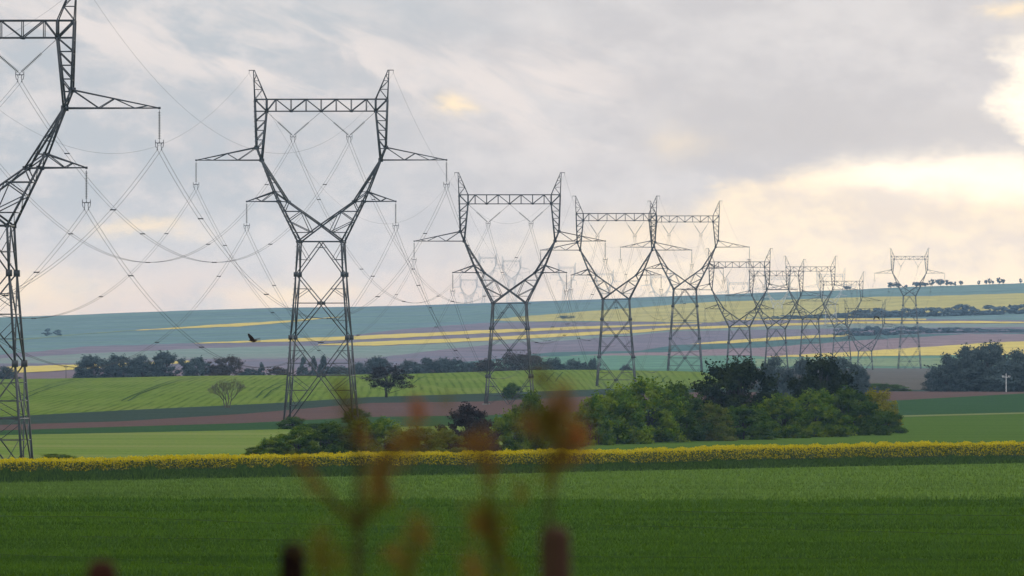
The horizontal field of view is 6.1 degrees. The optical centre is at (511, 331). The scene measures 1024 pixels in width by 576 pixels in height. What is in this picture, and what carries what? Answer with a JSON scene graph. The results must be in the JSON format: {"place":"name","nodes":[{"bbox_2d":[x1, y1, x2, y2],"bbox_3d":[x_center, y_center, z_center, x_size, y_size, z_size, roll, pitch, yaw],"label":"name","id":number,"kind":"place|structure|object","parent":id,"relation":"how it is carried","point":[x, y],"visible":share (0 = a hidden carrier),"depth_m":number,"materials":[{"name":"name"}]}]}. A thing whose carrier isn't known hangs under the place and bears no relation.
{"place":"outdoors","nodes":[
{"label":"outdoors","id":0,"kind":"place"},
{"bbox_2d":[5,361,189,372],"bbox_3d":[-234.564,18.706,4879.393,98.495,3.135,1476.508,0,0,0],"label":"rapeseed field","id":1,"kind":"structure","parent":0,"point":[44,368],"depth_m":5178.24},
{"bbox_2d":[141,317,336,329],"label":"rapeseed field","id":2,"kind":"structure","parent":0,"point":[236,324],"depth_m":7249.87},
{"bbox_2d":[0,369,516,378],"bbox_3d":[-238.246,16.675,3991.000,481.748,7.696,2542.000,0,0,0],"label":"valley soil","id":3,"kind":"structure","parent":0,"point":[52,374],"depth_m":4002.39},
{"bbox_2d":[72,354,119,377],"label":"broadleaf tree","id":4,"kind":"object","parent":3,"relation":"on","point":[88,361],"visible":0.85,"depth_m":2997.42,"materials":[{"name":"green plant"}]},
{"bbox_2d":[96,353,142,377],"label":"broadleaf tree","id":5,"kind":"object","parent":3,"relation":"on","point":[121,366],"visible":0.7,"depth_m":2998.09,"materials":[{"name":"green plant"}]},
{"bbox_2d":[122,354,155,376],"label":"broadleaf tree","id":6,"kind":"object","parent":3,"relation":"on","point":[141,361],"visible":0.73,"depth_m":2997.28,"materials":[{"name":"green plant"}]},
{"bbox_2d":[144,350,187,376],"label":"broadleaf tree","id":7,"kind":"object","parent":3,"relation":"on","point":[162,360],"visible":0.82,"depth_m":2997.54,"materials":[{"name":"green plant"}]},
{"bbox_2d":[181,355,210,375],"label":"broadleaf tree","id":8,"kind":"object","parent":3,"relation":"on","point":[191,369],"visible":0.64,"depth_m":2998.29,"materials":[{"name":"green plant"}]},
{"bbox_2d":[206,354,245,375],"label":"broadleaf tree","id":9,"kind":"object","parent":3,"relation":"on","point":[232,368],"visible":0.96,"depth_m":2998.86,"materials":[{"name":"green plant"}]},
{"bbox_2d":[360,355,393,373],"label":"broadleaf tree","id":10,"kind":"object","parent":3,"relation":"on","point":[374,362],"visible":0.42,"depth_m":2998.50,"materials":[{"name":"green plant"}]},
{"bbox_2d":[389,358,423,373],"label":"broadleaf tree","id":11,"kind":"object","parent":3,"relation":"on","point":[406,364],"visible":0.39,"depth_m":2998.55,"materials":[{"name":"green plant"}]},
{"bbox_2d":[412,357,442,373],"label":"broadleaf tree","id":12,"kind":"object","parent":3,"relation":"on","point":[424,360],"visible":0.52,"depth_m":2997.70,"materials":[{"name":"green plant"}]},
{"bbox_2d":[426,357,455,372],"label":"broadleaf tree","id":13,"kind":"object","parent":3,"relation":"on","point":[443,363],"visible":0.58,"depth_m":2997.69,"materials":[{"name":"green plant"}]},
{"bbox_2d":[436,357,470,372],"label":"broadleaf tree","id":14,"kind":"object","parent":3,"relation":"on","point":[455,362],"visible":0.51,"depth_m":2998.15,"materials":[{"name":"green plant"}]},
{"bbox_2d":[483,350,541,371],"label":"broadleaf tree","id":15,"kind":"object","parent":3,"relation":"on","point":[511,360],"visible":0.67,"depth_m":2997.07,"materials":[{"name":"green plant"}]},
{"bbox_2d":[0,370,742,416],"bbox_3d":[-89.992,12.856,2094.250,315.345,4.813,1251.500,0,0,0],"label":"wheat field","id":16,"kind":"structure","parent":0,"point":[91,395],"depth_m":2200.39,"materials":[{"name":"plant"}]},
{"bbox_2d":[0,426,835,468],"bbox_3d":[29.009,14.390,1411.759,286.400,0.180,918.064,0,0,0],"label":"barley field","id":17,"kind":"structure","parent":0,"point":[146,444],"depth_m":1218.64,"materials":[{"name":"plant"}]},
{"bbox_2d":[0,0,163,465],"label":"electricity pylon","id":18,"kind":"object","parent":17,"relation":"on","point":[58,120],"visible":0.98,"depth_m":998.84,"materials":[{"name":"metal"}]},
{"bbox_2d":[20,82,345,262],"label":"power line","id":19,"kind":"object","parent":18,"relation":"hanging from","point":[144,233],"visible":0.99,"depth_m":1153.36,"materials":[{"name":"metal"}]},
{"bbox_2d":[85,211,396,367],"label":"power line","id":20,"kind":"object","parent":18,"relation":"hanging from","point":[210,351],"visible":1,"depth_m":1159.49,"materials":[{"name":"metal"}]},
{"bbox_2d":[256,435,297,455],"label":"shrub","id":21,"kind":"object","parent":17,"relation":"on","point":[277,443],"visible":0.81,"depth_m":1090.13,"materials":[{"name":"green plant"}]},
{"bbox_2d":[276,416,305,428],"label":"shrub","id":22,"kind":"object","parent":17,"relation":"on","point":[292,421],"visible":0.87,"depth_m":1395.58,"materials":[{"name":"green plant"}]},
{"bbox_2d":[270,424,323,454],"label":"shrub","id":23,"kind":"object","parent":17,"relation":"on","point":[302,442],"visible":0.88,"depth_m":1093.06,"materials":[{"name":"green plant"}]},
{"bbox_2d":[296,420,353,453],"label":"shrub","id":24,"kind":"object","parent":17,"relation":"on","point":[339,443],"visible":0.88,"depth_m":1093.09,"materials":[{"name":"green plant"}]},
{"bbox_2d":[331,418,384,452],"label":"shrub","id":25,"kind":"object","parent":17,"relation":"on","point":[359,432],"visible":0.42,"depth_m":1096.74,"materials":[{"name":"green plant"}]},
{"bbox_2d":[360,416,420,452],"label":"shrub","id":26,"kind":"object","parent":17,"relation":"on","point":[379,427],"visible":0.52,"depth_m":1096.71,"materials":[{"name":"green plant"}]},
{"bbox_2d":[399,425,445,452],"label":"shrub","id":27,"kind":"object","parent":17,"relation":"on","point":[427,435],"visible":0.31,"depth_m":1100.35,"materials":[{"name":"green plant"}]},
{"bbox_2d":[432,428,465,452],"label":"shrub","id":28,"kind":"object","parent":17,"relation":"on","point":[452,441],"visible":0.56,"depth_m":1103.81,"materials":[{"name":"green plant"}]},
{"bbox_2d":[435,401,502,450],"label":"shrub","id":29,"kind":"object","parent":17,"relation":"on","point":[467,419],"visible":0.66,"depth_m":1107.56,"materials":[{"name":"purple plant"}]},
{"bbox_2d":[491,408,532,450],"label":"shrub","id":30,"kind":"object","parent":17,"relation":"on","point":[502,426],"visible":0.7,"depth_m":1118.36,"materials":[{"name":"green plant"}]},
{"bbox_2d":[501,389,552,450],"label":"shrub","id":31,"kind":"object","parent":17,"relation":"on","point":[528,399],"visible":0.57,"depth_m":1122.03,"materials":[{"name":"green plant"}]},
{"bbox_2d":[567,394,615,444],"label":"shrub","id":32,"kind":"object","parent":17,"relation":"on","point":[597,410],"visible":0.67,"depth_m":1196.49,"materials":[{"name":"green plant"}]},
{"bbox_2d":[689,355,783,427],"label":"broadleaf tree","id":33,"kind":"object","parent":17,"relation":"on","point":[733,378],"visible":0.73,"depth_m":1299.78,"materials":[{"name":"green plant"}]},
{"bbox_2d":[724,403,781,439],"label":"shrub","id":34,"kind":"object","parent":17,"relation":"on","point":[752,422],"visible":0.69,"depth_m":1257.51,"materials":[{"name":"green plant"}]},
{"bbox_2d":[784,353,862,412],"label":"broadleaf tree","id":35,"kind":"object","parent":17,"relation":"on","point":[829,379],"visible":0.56,"depth_m":1361.91,"materials":[{"name":"green plant"}]},
{"bbox_2d":[821,385,896,435],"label":"shrub","id":36,"kind":"object","parent":17,"relation":"on","point":[865,407],"visible":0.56,"depth_m":1309.44,"materials":[{"name":"green plant"}]},
{"bbox_2d":[860,409,908,432],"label":"shrub","id":37,"kind":"object","parent":17,"relation":"on","point":[895,426],"visible":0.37,"depth_m":1336.42,"materials":[{"name":"green plant"}]},
{"bbox_2d":[203,323,701,342],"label":"rapeseed field","id":38,"kind":"structure","parent":0,"point":[417,334],"depth_m":6726.15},
{"bbox_2d":[0,388,929,424],"bbox_3d":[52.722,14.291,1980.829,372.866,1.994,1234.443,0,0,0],"label":"dark crop field","id":39,"kind":"structure","parent":0,"point":[133,415],"depth_m":1725.81,"materials":[{"name":"plant"}]},
{"bbox_2d":[207,377,244,407],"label":"broadleaf tree","id":40,"kind":"object","parent":39,"relation":"on","point":[214,388],"visible":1,"depth_m":1754.69,"materials":[{"name":"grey plant"}]},
{"bbox_2d":[360,362,416,396],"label":"broadleaf tree","id":41,"kind":"object","parent":39,"relation":"on","point":[382,373],"visible":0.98,"depth_m":1940.05,"materials":[{"name":"green plant"}]},
{"bbox_2d":[501,382,523,398],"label":"shrub","id":42,"kind":"object","parent":39,"relation":"on","point":[508,391],"visible":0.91,"depth_m":2030.79,"materials":[{"name":"green plant"}]},
{"bbox_2d":[861,383,912,390],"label":"shrub","id":43,"kind":"object","parent":39,"relation":"on","point":[895,387],"visible":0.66,"depth_m":2378.60,"materials":[{"name":"green plant"}]},
{"bbox_2d":[0,493,1023,575],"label":"wheat field","id":44,"kind":"structure","parent":0,"point":[565,500],"depth_m":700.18,"materials":[{"name":"plant"}]},
{"bbox_2d":[14,516,507,528],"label":"wheel track","id":45,"kind":"structure","parent":44,"relation":"on","point":[235,521],"depth_m":717.09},
{"bbox_2d":[599,525,1023,534],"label":"wheel track","id":46,"kind":"structure","parent":44,"relation":"on","point":[820,530],"depth_m":684.67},
{"bbox_2d":[676,511,1023,515],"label":"wheel track","id":47,"kind":"structure","parent":44,"relation":"on","point":[862,514],"depth_m":744.50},
{"bbox_2d":[0,283,1023,342],"bbox_3d":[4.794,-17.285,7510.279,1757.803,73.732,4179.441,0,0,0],"label":"wheat field","id":48,"kind":"structure","parent":0,"point":[68,325],"depth_m":7756.39,"materials":[{"name":"plant"}]},
{"bbox_2d":[0,312,1023,354],"bbox_3d":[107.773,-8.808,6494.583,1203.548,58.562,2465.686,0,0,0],"label":"wheat field","id":49,"kind":"structure","parent":0,"point":[314,328],"depth_m":6955.44,"materials":[{"name":"plant"}]},
{"bbox_2d":[0,327,1023,368],"bbox_3d":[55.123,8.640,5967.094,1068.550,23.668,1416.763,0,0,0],"label":"soil field","id":50,"kind":"structure","parent":0,"point":[640,343],"depth_m":6149.98,"materials":[{"name":"soil"}]},
{"bbox_2d":[0,323,1023,363],"bbox_3d":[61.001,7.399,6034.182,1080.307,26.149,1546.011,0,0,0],"label":"barley field","id":51,"kind":"structure","parent":0,"point":[278,352],"depth_m":6080.54,"materials":[{"name":"plant"}]},
{"bbox_2d":[0,391,1023,429],"bbox_3d":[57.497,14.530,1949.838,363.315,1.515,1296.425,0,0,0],"label":"ploughed field","id":52,"kind":"structure","parent":0,"point":[399,409],"depth_m":1691.08,"materials":[{"name":"soil"}]},
{"bbox_2d":[412,172,607,404],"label":"electricity pylon","id":53,"kind":"object","parent":52,"relation":"on","point":[493,303],"visible":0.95,"depth_m":1889.29,"materials":[{"name":"metal"}]},
{"bbox_2d":[751,354,793,396],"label":"broadleaf tree","id":54,"kind":"object","parent":52,"relation":"on","point":[772,364],"visible":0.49,"depth_m":2091.19,"materials":[{"name":"green plant"}]},
{"bbox_2d":[787,356,816,394],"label":"broadleaf tree","id":55,"kind":"object","parent":52,"relation":"on","point":[799,367],"visible":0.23,"depth_m":2091.20,"materials":[{"name":"green plant"}]},
{"bbox_2d":[827,352,866,389],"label":"broadleaf tree","id":56,"kind":"object","parent":52,"relation":"on","point":[843,363],"visible":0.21,"depth_m":2090.72,"materials":[{"name":"green plant"}]},
{"bbox_2d":[840,363,878,393],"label":"broadleaf tree","id":57,"kind":"object","parent":52,"relation":"on","point":[862,380],"visible":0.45,"depth_m":2090.60,"materials":[{"name":"green plant"}]},
{"bbox_2d":[928,355,968,391],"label":"broadleaf tree","id":58,"kind":"object","parent":52,"relation":"on","point":[948,371],"visible":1,"depth_m":2343.29,"materials":[{"name":"green plant"}]},
{"bbox_2d":[924,342,986,390],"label":"broadleaf tree","id":59,"kind":"object","parent":52,"relation":"on","point":[962,356],"visible":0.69,"depth_m":2370.78,"materials":[{"name":"green plant"}]},
{"bbox_2d":[955,366,995,391],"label":"broadleaf tree","id":60,"kind":"object","parent":52,"relation":"on","point":[971,371],"visible":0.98,"depth_m":2354.37,"materials":[{"name":"green plant"}]},
{"bbox_2d":[961,339,1009,390],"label":"broadleaf tree","id":61,"kind":"object","parent":52,"relation":"on","point":[992,356],"visible":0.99,"depth_m":2356.52,"materials":[{"name":"green plant"}]},
{"bbox_2d":[982,368,1023,391],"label":"broadleaf tree","id":62,"kind":"object","parent":52,"relation":"on","point":[993,381],"visible":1,"depth_m":2340.84,"materials":[{"name":"green plant"}]},
{"bbox_2d":[993,348,1023,391],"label":"broadleaf tree","id":63,"kind":"object","parent":52,"relation":"on","point":[1016,363],"visible":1,"depth_m":2343.14,"materials":[{"name":"green plant"}]},
{"bbox_2d":[0,393,1023,434],"bbox_3d":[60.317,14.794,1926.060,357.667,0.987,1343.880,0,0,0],"label":"green crop field","id":64,"kind":"structure","parent":0,"point":[1009,403],"depth_m":1586.68,"materials":[{"name":"plant"}]},
{"bbox_2d":[193,70,449,425],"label":"electricity pylon","id":65,"kind":"object","parent":64,"relation":"on","point":[298,273],"visible":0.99,"depth_m":1439.39,"materials":[{"name":"metal"}]},
{"bbox_2d":[0,143,293,262],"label":"power line","id":66,"kind":"object","parent":65,"relation":"hanging from","point":[207,244],"visible":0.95,"depth_m":1219.36,"materials":[{"name":"metal"}]},
{"bbox_2d":[158,151,446,318],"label":"power line","id":67,"kind":"object","parent":65,"relation":"hanging from","point":[262,289],"visible":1,"depth_m":1149.56,"materials":[{"name":"metal"}]},
{"bbox_2d":[0,319,1023,357],"bbox_3d":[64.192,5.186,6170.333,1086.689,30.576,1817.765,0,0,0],"label":"soil field","id":68,"kind":"structure","parent":0,"point":[107,349],"depth_m":6490.36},
{"bbox_2d":[0,0,1023,316],"label":"sky","id":69,"kind":"structure","parent":0,"point":[852,132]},
{"bbox_2d":[0,461,1023,501],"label":"wheat field","id":70,"kind":"structure","parent":0,"point":[822,483],"depth_m":898.14,"materials":[{"name":"plant"}]},
{"bbox_2d":[354,322,687,335],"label":"soil field","id":71,"kind":"structure","parent":0,"point":[477,326],"depth_m":6977.65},
{"bbox_2d":[547,369,709,372],"bbox_3d":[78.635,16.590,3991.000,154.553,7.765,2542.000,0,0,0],"label":"valley meadow","id":72,"kind":"structure","parent":0,"point":[704,370],"depth_m":4930.22,"materials":[{"name":"green plant"}]},
{"bbox_2d":[533,357,564,369],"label":"shrub","id":73,"kind":"object","parent":72,"relation":"on","point":[555,363],"visible":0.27,"depth_m":2998.40,"materials":[{"name":"green plant"}]},
{"bbox_2d":[558,358,588,369],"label":"shrub","id":74,"kind":"object","parent":72,"relation":"on","point":[573,365],"visible":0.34,"depth_m":2998.78,"materials":[{"name":"green plant"}]},
{"bbox_2d":[619,201,750,370],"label":"electricity pylon","id":75,"kind":"object","parent":72,"relation":"on","point":[685,320],"visible":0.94,"depth_m":2799.06,"materials":[{"name":"metal"}]},
{"bbox_2d":[681,248,798,363],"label":"electricity pylon","id":76,"kind":"object","parent":72,"relation":"on","point":[734,322],"visible":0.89,"depth_m":3128.89,"materials":[{"name":"metal"}]},
{"bbox_2d":[318,321,1023,345],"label":"rapeseed field","id":77,"kind":"structure","parent":0,"point":[396,342],"depth_m":6640.02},
{"bbox_2d":[397,333,1023,368],"bbox_3d":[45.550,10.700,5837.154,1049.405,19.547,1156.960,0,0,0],"label":"wheat field","id":78,"kind":"structure","parent":0,"point":[737,345],"depth_m":6114.98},
{"bbox_2d":[456,355,1007,368],"bbox_3d":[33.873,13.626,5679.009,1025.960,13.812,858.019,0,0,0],"label":"green field","id":79,"kind":"structure","parent":0,"point":[619,361],"depth_m":5579.03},
{"bbox_2d":[464,334,1023,364],"bbox_3d":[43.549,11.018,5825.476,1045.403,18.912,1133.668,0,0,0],"label":"soil field","id":80,"kind":"structure","parent":0,"point":[933,341],"depth_m":6038.68,"materials":[{"name":"soil"}]},
{"bbox_2d":[494,293,1023,321],"bbox_3d":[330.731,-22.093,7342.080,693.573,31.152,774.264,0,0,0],"label":"rapeseed field","id":81,"kind":"structure","parent":0,"point":[976,301],"depth_m":7407.78,"materials":[{"name":"plant"}]},
{"bbox_2d":[697,334,847,343],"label":"rapeseed field","id":82,"kind":"structure","parent":0,"point":[770,339],"depth_m":6312.69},
{"bbox_2d":[569,414,1023,460],"bbox_3d":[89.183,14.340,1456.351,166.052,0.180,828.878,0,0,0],"label":"barley field","id":83,"kind":"structure","parent":0,"point":[953,429],"depth_m":1307.71,"materials":[{"name":"plant"}]},
{"bbox_2d":[586,382,655,443],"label":"shrub","id":84,"kind":"object","parent":83,"relation":"on","point":[620,403],"visible":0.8,"depth_m":1208.39,"materials":[{"name":"green plant"}]},
{"bbox_2d":[618,376,690,442],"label":"shrub","id":85,"kind":"object","parent":83,"relation":"on","point":[662,424],"visible":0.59,"depth_m":1226.34,"materials":[{"name":"green plant"}]},
{"bbox_2d":[648,379,718,440],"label":"shrub","id":86,"kind":"object","parent":83,"relation":"on","point":[694,403],"visible":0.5,"depth_m":1239.28,"materials":[{"name":"green plant"}]},
{"bbox_2d":[683,400,738,440],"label":"shrub","id":87,"kind":"object","parent":83,"relation":"on","point":[722,422],"visible":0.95,"depth_m":1243.41,"materials":[{"name":"green plant"}]},
{"bbox_2d":[752,392,821,437],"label":"shrub","id":88,"kind":"object","parent":83,"relation":"on","point":[787,427],"visible":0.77,"depth_m":1275.88,"materials":[{"name":"green plant"}]},
{"bbox_2d":[783,387,858,436],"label":"shrub","id":89,"kind":"object","parent":83,"relation":"on","point":[822,407],"visible":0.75,"depth_m":1289.49,"materials":[{"name":"green plant"}]},
{"bbox_2d":[853,386,903,432],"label":"shrub","id":90,"kind":"object","parent":83,"relation":"on","point":[876,396],"visible":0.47,"depth_m":1340.95,"materials":[{"name":"green plant"}]},
{"bbox_2d":[736,318,925,319],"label":"rapeseed field","id":91,"kind":"structure","parent":0,"point":[839,319],"depth_m":6968.88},
{"bbox_2d":[748,368,963,389],"bbox_3d":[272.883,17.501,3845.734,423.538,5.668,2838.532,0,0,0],"label":"stubble field","id":92,"kind":"structure","parent":0,"point":[913,378],"depth_m":3673.89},
{"bbox_2d":[725,259,828,369],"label":"electricity pylon","id":93,"kind":"object","parent":92,"relation":"on","point":[771,324],"visible":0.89,"depth_m":3538.88,"materials":[{"name":"metal"}]},
{"bbox_2d":[763,256,857,360],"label":"electricity pylon","id":94,"kind":"object","parent":92,"relation":"on","point":[814,315],"visible":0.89,"depth_m":3888.98,"materials":[{"name":"metal"}]},
{"bbox_2d":[800,272,882,368],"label":"electricity pylon","id":95,"kind":"object","parent":92,"relation":"on","point":[836,324],"visible":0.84,"depth_m":4428.50,"materials":[{"name":"metal"}]},
{"bbox_2d":[826,300,902,369],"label":"electricity pylon","id":96,"kind":"object","parent":92,"relation":"on","point":[868,348],"visible":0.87,"depth_m":4788.98,"materials":[{"name":"metal"}]},
{"bbox_2d":[874,248,944,368],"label":"electricity pylon","id":97,"kind":"object","parent":92,"relation":"on","point":[902,316],"visible":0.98,"depth_m":5148.90,"materials":[{"name":"metal"}]},
{"bbox_2d":[755,358,1011,366],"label":"pale field","id":98,"kind":"structure","parent":0,"point":[890,361],"depth_m":5477.63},
{"bbox_2d":[768,341,1023,356],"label":"rapeseed field","id":99,"kind":"structure","parent":0,"point":[952,349],"depth_m":5823.52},
{"bbox_3d":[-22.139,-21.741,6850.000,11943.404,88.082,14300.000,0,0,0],"label":"ground","id":100,"kind":"structure","parent":0,"visible":0},
{"bbox_2d":[87,560,116,575],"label":"fence post","id":101,"kind":"object","parent":100,"relation":"on","point":[101,568],"visible":1,"depth_m":24.97,"materials":[{"name":"brown wood"}]},
{"bbox_2d":[280,542,305,575],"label":"fence post","id":102,"kind":"object","parent":100,"relation":"on","point":[292,563],"visible":0.96,"depth_m":24.37,"materials":[{"name":"brown wood"}]},
{"bbox_2d":[291,513,354,575],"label":"dock plant","id":103,"kind":"object","parent":100,"relation":"on","point":[323,566],"visible":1,"depth_m":23.00,"materials":[{"name":"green plant"}]},
{"bbox_2d":[285,364,463,575],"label":"dock plant","id":104,"kind":"object","parent":100,"relation":"on","point":[358,522],"visible":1,"depth_m":22.00,"materials":[{"name":"brown plant"}]},
{"bbox_2d":[373,508,444,575],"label":"dock plant","id":105,"kind":"object","parent":100,"relation":"on","point":[409,560],"visible":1,"depth_m":22.20,"materials":[{"name":"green plant"}]},
{"bbox_2d":[450,422,525,575],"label":"dock plant","id":106,"kind":"object","parent":100,"relation":"on","point":[487,521],"visible":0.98,"depth_m":22.50,"materials":[{"name":"brown plant"}]},
{"bbox_2d":[0,440,1023,472],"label":"rapeseed","id":107,"kind":"object","parent":100,"relation":"on","point":[662,450],"depth_m":1022.13,"materials":[{"name":"plant"}]},
{"bbox_2d":[502,354,596,575],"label":"dock plant","id":108,"kind":"object","parent":100,"relation":"on","point":[560,454],"visible":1,"depth_m":21.60,"materials":[{"name":"brown plant"}]},
{"bbox_2d":[540,525,570,575],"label":"fence post","id":109,"kind":"object","parent":100,"relation":"on","point":[560,553],"visible":0.88,"depth_m":23.97,"materials":[{"name":"brown wood"}]},
{"bbox_2d":[539,196,693,389],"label":"electricity pylon","id":110,"kind":"object","parent":100,"relation":"on","point":[649,220],"visible":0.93,"depth_m":2389.16,"materials":[{"name":"metal"}]},
{"label":"grass verge","id":111,"kind":"structure","parent":0,"visible":0},
{"bbox_2d":[0,453,1023,482],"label":"verge grass","id":112,"kind":"structure","parent":111,"relation":"on","point":[150,472],"depth_m":979.26,"materials":[{"name":"plant"}]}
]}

